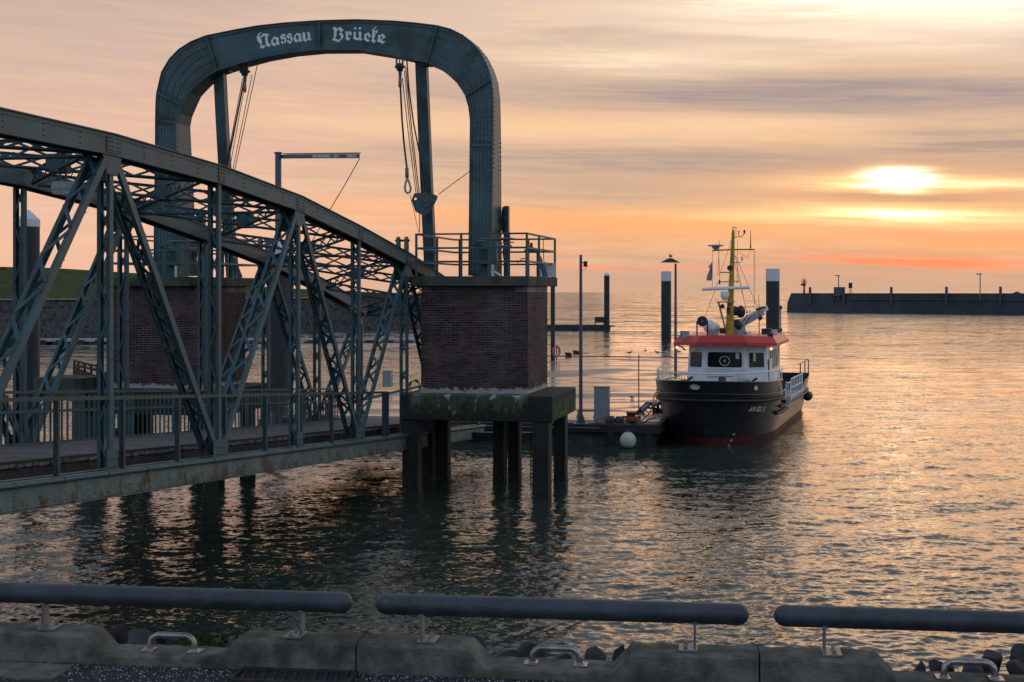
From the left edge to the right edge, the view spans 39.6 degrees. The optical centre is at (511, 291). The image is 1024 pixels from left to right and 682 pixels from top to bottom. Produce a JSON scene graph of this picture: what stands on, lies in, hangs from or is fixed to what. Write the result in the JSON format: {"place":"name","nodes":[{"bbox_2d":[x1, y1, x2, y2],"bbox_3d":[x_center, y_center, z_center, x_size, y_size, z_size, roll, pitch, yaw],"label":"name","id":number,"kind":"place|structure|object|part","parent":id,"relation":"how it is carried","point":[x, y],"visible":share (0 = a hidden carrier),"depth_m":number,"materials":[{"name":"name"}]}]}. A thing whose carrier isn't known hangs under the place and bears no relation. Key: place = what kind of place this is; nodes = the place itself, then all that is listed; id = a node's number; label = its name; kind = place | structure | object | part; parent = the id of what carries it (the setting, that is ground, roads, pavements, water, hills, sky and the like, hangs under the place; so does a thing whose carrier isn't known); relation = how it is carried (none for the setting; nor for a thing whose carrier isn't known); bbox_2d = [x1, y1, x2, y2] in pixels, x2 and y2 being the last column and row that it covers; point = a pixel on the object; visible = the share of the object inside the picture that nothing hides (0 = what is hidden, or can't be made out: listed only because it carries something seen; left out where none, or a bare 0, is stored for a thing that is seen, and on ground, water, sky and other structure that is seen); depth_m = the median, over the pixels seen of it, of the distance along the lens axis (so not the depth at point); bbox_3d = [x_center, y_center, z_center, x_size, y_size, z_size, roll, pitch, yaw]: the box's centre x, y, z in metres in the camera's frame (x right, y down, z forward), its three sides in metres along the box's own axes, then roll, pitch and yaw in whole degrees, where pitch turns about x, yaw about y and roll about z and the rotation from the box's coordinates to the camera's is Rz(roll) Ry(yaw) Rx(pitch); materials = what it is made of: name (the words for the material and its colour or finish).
{"place":"outdoors","nodes":[
{"label":"outdoors","id":0,"kind":"place"},
{"bbox_2d":[0,298,420,345],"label":"stone revetment","id":1,"kind":"object","parent":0,"point":[54,316],"visible":0.26,"depth_m":171.16,"materials":[{"name":"grey stone"}]},
{"bbox_2d":[0,267,420,298],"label":"dike","id":2,"kind":"structure","parent":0,"point":[68,283],"depth_m":161.13,"materials":[{"name":"plant"}]},
{"bbox_2d":[0,297,308,299],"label":"dike path","id":3,"kind":"structure","parent":2,"relation":"on","point":[96,299],"depth_m":153.08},
{"bbox_2d":[0,661,577,681],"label":"quay pavement","id":4,"kind":"structure","parent":0,"point":[86,670],"depth_m":6.29,"materials":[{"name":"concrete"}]},
{"bbox_2d":[0,662,74,680],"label":"paving slab","id":5,"kind":"structure","parent":4,"relation":"on","point":[30,671],"depth_m":6.35,"materials":[{"name":"concrete"}]},
{"bbox_2d":[0,621,365,670],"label":"kerb block","id":6,"kind":"structure","parent":4,"relation":"on","point":[66,643],"depth_m":6.48,"materials":[{"name":"concrete"}]},
{"bbox_2d":[140,632,203,653],"bbox_3d":[-1.562,1.607,6.539,0.282,0.086,0.075,0,0,8],"label":"mooring hoop","id":7,"kind":"object","parent":6,"relation":"on","point":[153,637],"visible":1,"depth_m":6.53,"materials":[{"name":"metal"}]},
{"bbox_2d":[0,582,352,638],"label":"tube barrier","id":8,"kind":"object","parent":6,"relation":"on","point":[45,595],"visible":1,"depth_m":6.52,"materials":[{"name":"metal"}]},
{"bbox_2d":[228,666,358,681],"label":"drain grate","id":9,"kind":"object","parent":4,"relation":"on","point":[256,674],"visible":1,"depth_m":6.27,"materials":[{"name":"metal"}]},
{"bbox_2d":[357,634,758,681],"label":"kerb block","id":10,"kind":"structure","parent":4,"relation":"on","point":[442,656],"depth_m":6.26,"materials":[{"name":"concrete"}]},
{"bbox_2d":[523,644,587,666],"bbox_3d":[0.195,1.607,6.305,0.282,0.086,0.075,0,0,8],"label":"mooring hoop","id":11,"kind":"object","parent":10,"relation":"on","point":[579,661],"visible":1,"depth_m":6.29,"materials":[{"name":"metal"}]},
{"bbox_2d":[375,593,748,651],"bbox_3d":[0.208,1.464,6.307,1.667,0.206,0.125,0,0,8],"label":"tube barrier","id":12,"kind":"object","parent":10,"relation":"on","point":[421,606],"visible":1,"depth_m":6.28,"materials":[{"name":"metal"}]},
{"bbox_2d":[759,646,1023,681],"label":"kerb block","id":13,"kind":"structure","parent":4,"relation":"on","point":[785,664],"depth_m":6.08,"materials":[{"name":"concrete"}]},
{"bbox_2d":[774,605,1023,656],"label":"tube barrier","id":14,"kind":"object","parent":13,"relation":"on","point":[824,618],"visible":1,"depth_m":6.09,"materials":[{"name":"metal"}]},
{"bbox_2d":[934,658,1004,681],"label":"mooring hoop","id":15,"kind":"object","parent":13,"relation":"on","point":[989,664],"visible":1,"depth_m":6.06,"materials":[{"name":"metal"}]},
{"bbox_2d":[0,292,1023,673],"bbox_3d":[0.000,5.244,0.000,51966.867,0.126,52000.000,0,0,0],"label":"water","id":16,"kind":"structure","parent":0,"point":[884,468],"depth_m":32.69,"materials":[{"name":"grey liquid"}]},
{"bbox_2d":[19,210,39,434],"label":"mooring pile","id":17,"kind":"object","parent":16,"relation":"in","point":[33,255],"visible":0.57,"depth_m":51.69,"materials":[{"name":"black metal"}]},
{"bbox_2d":[73,360,96,438],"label":"timber screen","id":18,"kind":"object","parent":16,"relation":"in","point":[77,370],"visible":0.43,"depth_m":41.20,"materials":[{"name":"brown wood"}]},
{"bbox_2d":[34,375,105,400],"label":"dolphin block","id":19,"kind":"structure","parent":18,"relation":"attached to","point":[76,382],"depth_m":38.62,"materials":[{"name":"concrete"}]},
{"bbox_2d":[85,277,272,488],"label":"bridge pier","id":20,"kind":"structure","parent":16,"relation":"in","point":[149,367],"depth_m":39.02,"materials":[{"name":"brick"}]},
{"bbox_2d":[114,236,258,276],"bbox_3d":[-9.384,-0.971,40.746,3.005,1.122,4.105,0,0,12],"label":"pier railing","id":21,"kind":"object","parent":20,"relation":"on","point":[186,262],"visible":0.21,"depth_m":38.67,"materials":[{"name":"metal"}]},
{"bbox_2d":[159,215,242,277],"bbox_3d":[-9.144,-1.370,40.404,1.904,1.969,2.370,0,0,27],"label":"hoisting gear","id":22,"kind":"object","parent":20,"relation":"on","point":[180,255],"visible":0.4,"depth_m":39.53,"materials":[{"name":"paint"}]},
{"bbox_2d":[40,336,420,344],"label":"marina walkway","id":23,"kind":"structure","parent":16,"relation":"on","point":[81,341],"depth_m":145.21,"materials":[{"name":"grey concrete"}]},
{"bbox_2d":[270,241,288,387],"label":"mooring pile","id":24,"kind":"object","parent":16,"relation":"in","point":[279,365],"visible":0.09,"depth_m":77.42,"materials":[{"name":"black metal"}]},
{"bbox_2d":[274,152,360,231],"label":"gauge post","id":25,"kind":"object","parent":24,"relation":"attached to","point":[278,156],"visible":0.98,"depth_m":75.88,"materials":[{"name":"grey metal"}]},
{"bbox_2d":[312,158,359,240],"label":"wire rope","id":26,"kind":"object","parent":25,"relation":"attached to","point":[340,192],"visible":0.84,"depth_m":72.63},
{"bbox_2d":[282,355,688,447],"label":"pontoon","id":27,"kind":"object","parent":16,"relation":"on","point":[618,375],"visible":0.27,"depth_m":61.70,"materials":[{"name":"concrete"}]},
{"bbox_2d":[382,370,393,386],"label":"locker","id":28,"kind":"object","parent":27,"relation":"on","point":[387,378],"visible":1,"depth_m":67.18,"materials":[{"name":"grey metal"}]},
{"bbox_2d":[409,379,420,387],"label":"life ring","id":29,"kind":"object","parent":27,"relation":"on","point":[415,380],"visible":0.67,"depth_m":66.48,"materials":[{"name":"yellow plastic"}]},
{"bbox_2d":[573,255,587,423],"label":"lamp post","id":30,"kind":"object","parent":27,"relation":"on","point":[580,419],"visible":1,"depth_m":48.55,"materials":[{"name":"black metal"}]},
{"bbox_2d":[576,410,593,417],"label":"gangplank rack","id":31,"kind":"object","parent":27,"relation":"on","point":[584,411],"visible":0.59,"depth_m":50.89,"materials":[{"name":"grey metal"}]},
{"bbox_2d":[593,386,610,420],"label":"cabinet","id":32,"kind":"object","parent":27,"relation":"on","point":[601,403],"visible":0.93,"depth_m":48.72,"materials":[{"name":"grey metal"}]},
{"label":"door","id":33,"kind":"part","parent":32,"relation":"part of","materials":[{"name":"grey metal"}]},
{"bbox_2d":[605,416,614,422],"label":"fender bundle","id":34,"kind":"object","parent":27,"relation":"on","point":[609,419],"visible":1,"depth_m":48.41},
{"bbox_2d":[615,416,623,422],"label":"fender bundle","id":35,"kind":"object","parent":27,"relation":"on","point":[619,419],"visible":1,"depth_m":48.41,"materials":[{"name":"grey rubber"}]},
{"bbox_2d":[620,420,635,447],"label":"fender buoy","id":36,"kind":"object","parent":27,"relation":"hanging from","point":[627,438],"visible":1,"depth_m":47.57,"materials":[{"name":"plastic"}]},
{"bbox_2d":[624,417,638,421],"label":"mooring rope","id":37,"kind":"object","parent":27,"relation":"on","point":[631,419],"visible":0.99,"depth_m":48.52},
{"bbox_2d":[623,412,640,422],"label":"bollard","id":38,"kind":"object","parent":27,"relation":"on","point":[631,414],"visible":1,"depth_m":48.58,"materials":[{"name":"metal"}]},
{"bbox_2d":[638,394,658,420],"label":"mooring rope","id":39,"kind":"object","parent":27,"relation":"on","point":[651,408],"visible":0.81,"depth_m":49.47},
{"bbox_2d":[636,401,662,412],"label":"gangway","id":40,"kind":"object","parent":27,"relation":"on","point":[642,409],"visible":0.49,"depth_m":52.99,"materials":[{"name":"metal"}]},
{"bbox_2d":[661,258,679,378],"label":"lamp post","id":41,"kind":"object","parent":27,"relation":"on","point":[670,260],"visible":0.95,"depth_m":65.95,"materials":[{"name":"grey metal"}]},
{"bbox_2d":[400,276,575,497],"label":"bridge pier","id":42,"kind":"structure","parent":16,"relation":"in","point":[484,348],"depth_m":37.05,"materials":[{"name":"brick"}]},
{"bbox_2d":[153,19,501,277],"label":"portal arch","id":43,"kind":"structure","parent":42,"relation":"on","point":[193,72],"depth_m":39.07,"materials":[{"name":"paint"}]},
{"bbox_2d":[213,204,231,218],"bbox_3d":[-8.155,-2.272,39.730,0.681,0.502,0.140,0,0,0],"label":"rope plate","id":44,"kind":"object","parent":43,"relation":"attached to","point":[225,207],"visible":0.37,"depth_m":39.70,"materials":[{"name":"paint"}]},
{"bbox_2d":[228,65,257,198],"bbox_3d":[-7.588,-4.350,39.962,0.911,4.028,0.049,0,0,6],"label":"wire rope","id":45,"kind":"object","parent":43,"relation":"hanging from","point":[245,120],"visible":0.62,"depth_m":39.94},
{"bbox_2d":[239,65,249,92],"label":"shackle block","id":46,"kind":"structure","parent":43,"relation":"hanging from","point":[244,71],"depth_m":39.86,"materials":[{"name":"paint"}]},
{"bbox_2d":[221,82,243,198],"bbox_3d":[-7.856,-4.265,39.962,0.757,3.442,0.076,0,0,8],"label":"wire rope","id":47,"kind":"object","parent":46,"relation":"hanging from","point":[234,129],"visible":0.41,"depth_m":39.94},
{"bbox_2d":[224,92,243,198],"bbox_3d":[-7.803,-4.158,39.962,0.714,3.694,0.047,0,0,8],"label":"wire rope","id":48,"kind":"object","parent":46,"relation":"hanging from","point":[235,134],"visible":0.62,"depth_m":39.95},
{"bbox_2d":[226,78,242,164],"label":"wire rope","id":49,"kind":"object","parent":46,"relation":"hanging from","point":[234,121],"visible":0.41,"depth_m":39.94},
{"bbox_2d":[227,76,251,197],"bbox_3d":[-7.703,-4.111,39.962,0.849,3.967,0.047,0,0,7],"label":"wire rope","id":50,"kind":"object","parent":46,"relation":"hanging from","point":[242,123],"visible":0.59,"depth_m":39.94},
{"bbox_2d":[395,57,404,87],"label":"shackle block","id":51,"kind":"structure","parent":43,"relation":"hanging from","point":[399,67],"depth_m":37.86,"materials":[{"name":"paint"}]},
{"bbox_2d":[400,87,407,166],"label":"wire rope","id":52,"kind":"object","parent":51,"relation":"hanging from","point":[403,127],"visible":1,"depth_m":37.88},
{"bbox_2d":[404,167,411,193],"bbox_3d":[-2.776,-2.964,37.900,0.220,0.723,0.100,0,0,0],"label":"rope eye","id":53,"kind":"object","parent":52,"relation":"hanging from","point":[407,178],"visible":1,"depth_m":37.87,"materials":[{"name":"silver metal"}]},
{"bbox_2d":[402,78,415,192],"bbox_3d":[-2.748,-4.174,38.004,0.428,3.059,0.031,0,0,-30],"label":"wire rope","id":54,"kind":"object","parent":51,"relation":"hanging from","point":[408,135],"visible":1,"depth_m":37.99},
{"bbox_2d":[404,71,417,192],"bbox_3d":[-2.700,-4.270,38.004,0.419,3.251,0.031,0,0,-31],"label":"wire rope","id":55,"kind":"object","parent":51,"relation":"hanging from","point":[410,131],"visible":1,"depth_m":37.99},
{"bbox_2d":[405,68,419,192],"bbox_3d":[-2.662,-4.313,38.004,0.434,3.337,0.036,0,0,-30],"label":"wire rope","id":56,"kind":"object","parent":51,"relation":"hanging from","point":[411,130],"visible":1,"depth_m":37.99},
{"bbox_2d":[406,60,425,183],"bbox_3d":[-2.575,-4.540,38.116,0.612,3.303,0.076,0,0,-32],"label":"wire rope","id":57,"kind":"object","parent":51,"relation":"hanging from","point":[413,122],"visible":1,"depth_m":38.08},
{"bbox_2d":[412,192,437,215],"bbox_3d":[-2.329,-2.336,37.880,0.698,0.628,0.140,0,0,0],"label":"rope plate","id":58,"kind":"object","parent":43,"relation":"attached to","point":[424,202],"visible":1,"depth_m":37.85,"materials":[{"name":"paint"}]},
{"bbox_2d":[438,172,468,194],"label":"wire rope","id":59,"kind":"object","parent":43,"relation":"attached to","point":[453,183],"visible":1,"depth_m":38.10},
{"bbox_2d":[415,232,555,277],"bbox_3d":[-0.640,-0.971,38.888,3.005,1.122,4.105,0,0,12],"label":"pier railing","id":60,"kind":"object","parent":42,"relation":"on","point":[460,252],"visible":0.85,"depth_m":37.16,"materials":[{"name":"metal"}]},
{"bbox_2d":[543,238,547,276],"bbox_3d":[0.929,-0.959,39.497,0.165,1.063,0.028,0,0,-33],"label":"hose","id":61,"kind":"object","parent":60,"relation":"hanging from","point":[543,255],"visible":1,"depth_m":39.45,"materials":[{"name":"black rubber"}]},
{"bbox_2d":[472,206,546,276],"bbox_3d":[-0.399,-1.370,38.546,1.904,1.969,2.370,0,0,27],"label":"hoisting gear","id":62,"kind":"object","parent":42,"relation":"on","point":[505,217],"visible":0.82,"depth_m":38.38,"materials":[{"name":"paint"}]},
{"bbox_2d":[530,432,531,479],"bbox_3d":[0.567,4.560,39.500,0.120,1.366,0.036,0,0,0],"label":"ladder","id":63,"kind":"object","parent":42,"relation":"attached to","point":[530,455],"visible":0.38,"depth_m":39.49,"materials":[{"name":"metal"}]},
{"bbox_2d":[540,263,554,276],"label":"cabinet","id":64,"kind":"object","parent":42,"relation":"on","point":[550,269],"visible":0.5,"depth_m":40.01,"materials":[{"name":"grey metal"}]},
{"bbox_2d":[551,287,554,360],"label":"mooring pile","id":65,"kind":"object","parent":16,"relation":"in","point":[552,319],"visible":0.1,"depth_m":92.89,"materials":[{"name":"black metal"}]},
{"bbox_2d":[552,345,560,357],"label":"life ring","id":66,"kind":"object","parent":65,"relation":"hanging from","point":[559,352],"visible":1,"depth_m":92.42,"materials":[{"name":"plastic"}]},
{"bbox_2d":[547,317,614,330],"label":"jetty","id":67,"kind":"object","parent":16,"relation":"in","point":[585,327],"visible":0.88,"depth_m":193.50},
{"bbox_2d":[604,272,609,324],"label":"mooring pile","id":68,"kind":"object","parent":16,"relation":"in","point":[606,298],"visible":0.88,"depth_m":193.69,"materials":[{"name":"black metal"}]},
{"bbox_2d":[661,271,670,340],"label":"mooring pile","id":69,"kind":"object","parent":16,"relation":"in","point":[665,305],"visible":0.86,"depth_m":151.53,"materials":[{"name":"black metal"}]},
{"bbox_2d":[655,227,812,445],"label":"pilot boat","id":70,"kind":"object","parent":16,"relation":"on","point":[736,387],"visible":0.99,"depth_m":51.60,"materials":[{"name":"black metal"}]},
{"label":"window","id":71,"kind":"part","parent":70,"relation":"part of","materials":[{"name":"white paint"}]},
{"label":"window","id":72,"kind":"part","parent":70,"relation":"part of","materials":[{"name":"black glass"}]},
{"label":"window","id":73,"kind":"part","parent":70,"relation":"part of","materials":[{"name":"black glass"}]},
{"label":"side door","id":74,"kind":"part","parent":70,"relation":"part of","materials":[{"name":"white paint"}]},
{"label":"window","id":75,"kind":"part","parent":70,"relation":"part of","materials":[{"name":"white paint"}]},
{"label":"window","id":76,"kind":"part","parent":70,"relation":"part of","materials":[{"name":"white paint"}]},
{"bbox_2d":[766,269,779,357],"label":"mooring pile","id":77,"kind":"object","parent":16,"relation":"in","point":[773,298],"visible":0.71,"depth_m":111.54,"materials":[{"name":"black metal"}]},
{"bbox_2d":[787,287,1023,314],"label":"breakwater","id":78,"kind":"object","parent":16,"relation":"in","point":[946,302],"visible":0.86,"depth_m":347.81,"materials":[{"name":"concrete"}]},
{"bbox_2d":[801,279,806,292],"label":"beacon","id":79,"kind":"object","parent":78,"relation":"on","point":[803,284],"visible":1,"depth_m":370.78,"materials":[{"name":"red metal"}]},
{"bbox_2d":[834,275,842,298],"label":"breakwater lamp","id":80,"kind":"object","parent":78,"relation":"on","point":[838,291],"visible":1,"depth_m":361.00,"materials":[{"name":"grey metal"}]},
{"bbox_2d":[976,273,981,299],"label":"breakwater lamp","id":81,"kind":"object","parent":78,"relation":"on","point":[980,274],"visible":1,"depth_m":334.90,"materials":[{"name":"grey metal"}]},
{"bbox_2d":[0,0,1023,291],"label":"sky","id":82,"kind":"structure","parent":0,"point":[876,145],"materials":[{"name":"orange"}]},
{"bbox_2d":[565,352,571,356],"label":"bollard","id":83,"kind":"object","parent":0,"point":[567,354],"visible":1,"depth_m":98.43,"materials":[{"name":"metal"}]},
{"bbox_2d":[638,355,638,408],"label":"depth rod","id":84,"kind":"object","parent":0,"point":[638,381],"visible":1,"depth_m":53.38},
{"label":"embankment slope","id":85,"kind":"structure","parent":0,"visible":0},
{"bbox_2d":[112,624,128,643],"bbox_3d":[-1.984,1.754,7.201,0.074,0.144,0.049,0,0,-43],"label":"boulder","id":86,"kind":"object","parent":85,"relation":"on","point":[120,635],"visible":0.62,"depth_m":7.18,"materials":[{"name":"grey stone"}]},
{"bbox_2d":[128,628,155,644],"bbox_3d":[-1.980,1.845,7.484,0.205,0.127,0.177,0,0,18],"label":"boulder","id":87,"kind":"object","parent":85,"relation":"on","point":[139,636],"visible":0.35,"depth_m":7.47,"materials":[{"name":"grey stone"}]},
{"bbox_2d":[156,631,173,644],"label":"boulder","id":88,"kind":"object","parent":85,"relation":"on","point":[164,641],"visible":0.22,"depth_m":7.66,"materials":[{"name":"grey stone"}]},
{"bbox_2d":[175,632,228,647],"bbox_3d":[-1.489,1.690,6.802,0.257,0.061,0.414,0,0,-10],"label":"moss cushion","id":89,"kind":"object","parent":85,"relation":"on","point":[211,642],"visible":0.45,"depth_m":6.86,"materials":[{"name":"green plant"}]},
{"bbox_2d":[208,633,231,647],"bbox_3d":[-1.512,1.809,7.289,0.145,0.120,0.194,0,0,3],"label":"boulder","id":90,"kind":"object","parent":85,"relation":"on","point":[228,644],"visible":0.17,"depth_m":7.29,"materials":[{"name":"grey stone"}]},
{"bbox_2d":[0,107,485,515],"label":"truss bridge","id":91,"kind":"structure","parent":85,"relation":"on","point":[110,460],"depth_m":26.87,"materials":[{"name":"paint"}]},
{"bbox_2d":[50,166,73,194],"bbox_3d":[-7.487,-1.899,23.810,0.408,0.535,0.280,0,0,0],"label":"flood lamp","id":92,"kind":"object","parent":91,"relation":"hanging from","point":[59,187],"visible":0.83,"depth_m":23.69,"materials":[{"name":"metal"}]},
{"bbox_2d":[465,432,531,441],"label":"landing beam","id":93,"kind":"structure","parent":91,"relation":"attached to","point":[482,436],"depth_m":43.88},
{"bbox_2d":[469,635,485,649],"bbox_3d":[-0.192,1.893,7.592,0.101,0.127,0.076,0,0,19],"label":"boulder","id":94,"kind":"object","parent":85,"relation":"on","point":[480,639],"visible":0.28,"depth_m":7.58,"materials":[{"name":"grey stone"}]},
{"bbox_2d":[493,649,517,656],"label":"boulder","id":95,"kind":"object","parent":85,"relation":"on","point":[509,653],"visible":0.43,"depth_m":7.17,"materials":[{"name":"grey stone"}]},
{"bbox_2d":[518,641,545,657],"bbox_3d":[0.103,1.927,7.593,0.129,0.131,0.176,0,0,-40],"label":"boulder","id":96,"kind":"object","parent":85,"relation":"on","point":[525,649],"visible":0.37,"depth_m":7.56,"materials":[{"name":"grey stone"}]},
{"bbox_2d":[553,653,572,658],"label":"boulder","id":97,"kind":"object","parent":85,"relation":"on","point":[564,656],"visible":0.25,"depth_m":7.16,"materials":[{"name":"grey stone"}]},
{"bbox_2d":[584,645,606,659],"bbox_3d":[0.424,1.870,7.201,0.116,0.152,0.150,0,0,4],"label":"boulder","id":98,"kind":"object","parent":85,"relation":"on","point":[595,652],"visible":0.52,"depth_m":7.17,"materials":[{"name":"grey stone"}]},
{"bbox_2d":[612,645,624,660],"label":"boulder","id":99,"kind":"object","parent":85,"relation":"on","point":[618,651],"visible":0.34,"depth_m":7.39,"materials":[{"name":"grey stone"}]},
{"bbox_2d":[748,643,762,654],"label":"boulder","id":100,"kind":"object","parent":85,"relation":"on","point":[755,644],"visible":0.13,"depth_m":7.33,"materials":[{"name":"grey stone"}]},
{"bbox_2d":[913,660,925,671],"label":"boulder","id":101,"kind":"object","parent":85,"relation":"on","point":[920,666],"visible":0.54,"depth_m":7.18,"materials":[{"name":"grey stone"}]},
{"bbox_2d":[928,658,954,671],"bbox_3d":[2.173,1.921,7.202,0.132,0.125,0.104,0,0,6],"label":"boulder","id":102,"kind":"object","parent":85,"relation":"on","point":[935,665],"visible":0.38,"depth_m":7.17,"materials":[{"name":"grey stone"}]},
{"bbox_2d":[962,665,983,672],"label":"boulder","id":103,"kind":"object","parent":85,"relation":"on","point":[972,669],"visible":0.32,"depth_m":7.07,"materials":[{"name":"grey stone"}]},
{"bbox_2d":[981,649,1002,672],"bbox_3d":[2.526,1.976,7.501,0.103,0.162,0.155,0,0,-22],"label":"boulder","id":104,"kind":"object","parent":85,"relation":"on","point":[995,657],"visible":0.56,"depth_m":7.46,"materials":[{"name":"grey stone"}]},
{"bbox_2d":[1005,659,1023,674],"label":"boulder","id":105,"kind":"object","parent":85,"relation":"on","point":[1015,666],"visible":0.72,"depth_m":6.99,"materials":[{"name":"grey stone"}]},
{"bbox_2d":[1009,643,1023,663],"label":"boulder","id":106,"kind":"object","parent":85,"relation":"on","point":[1017,651],"visible":0.44,"depth_m":7.29,"materials":[{"name":"grey stone"}]}
]}

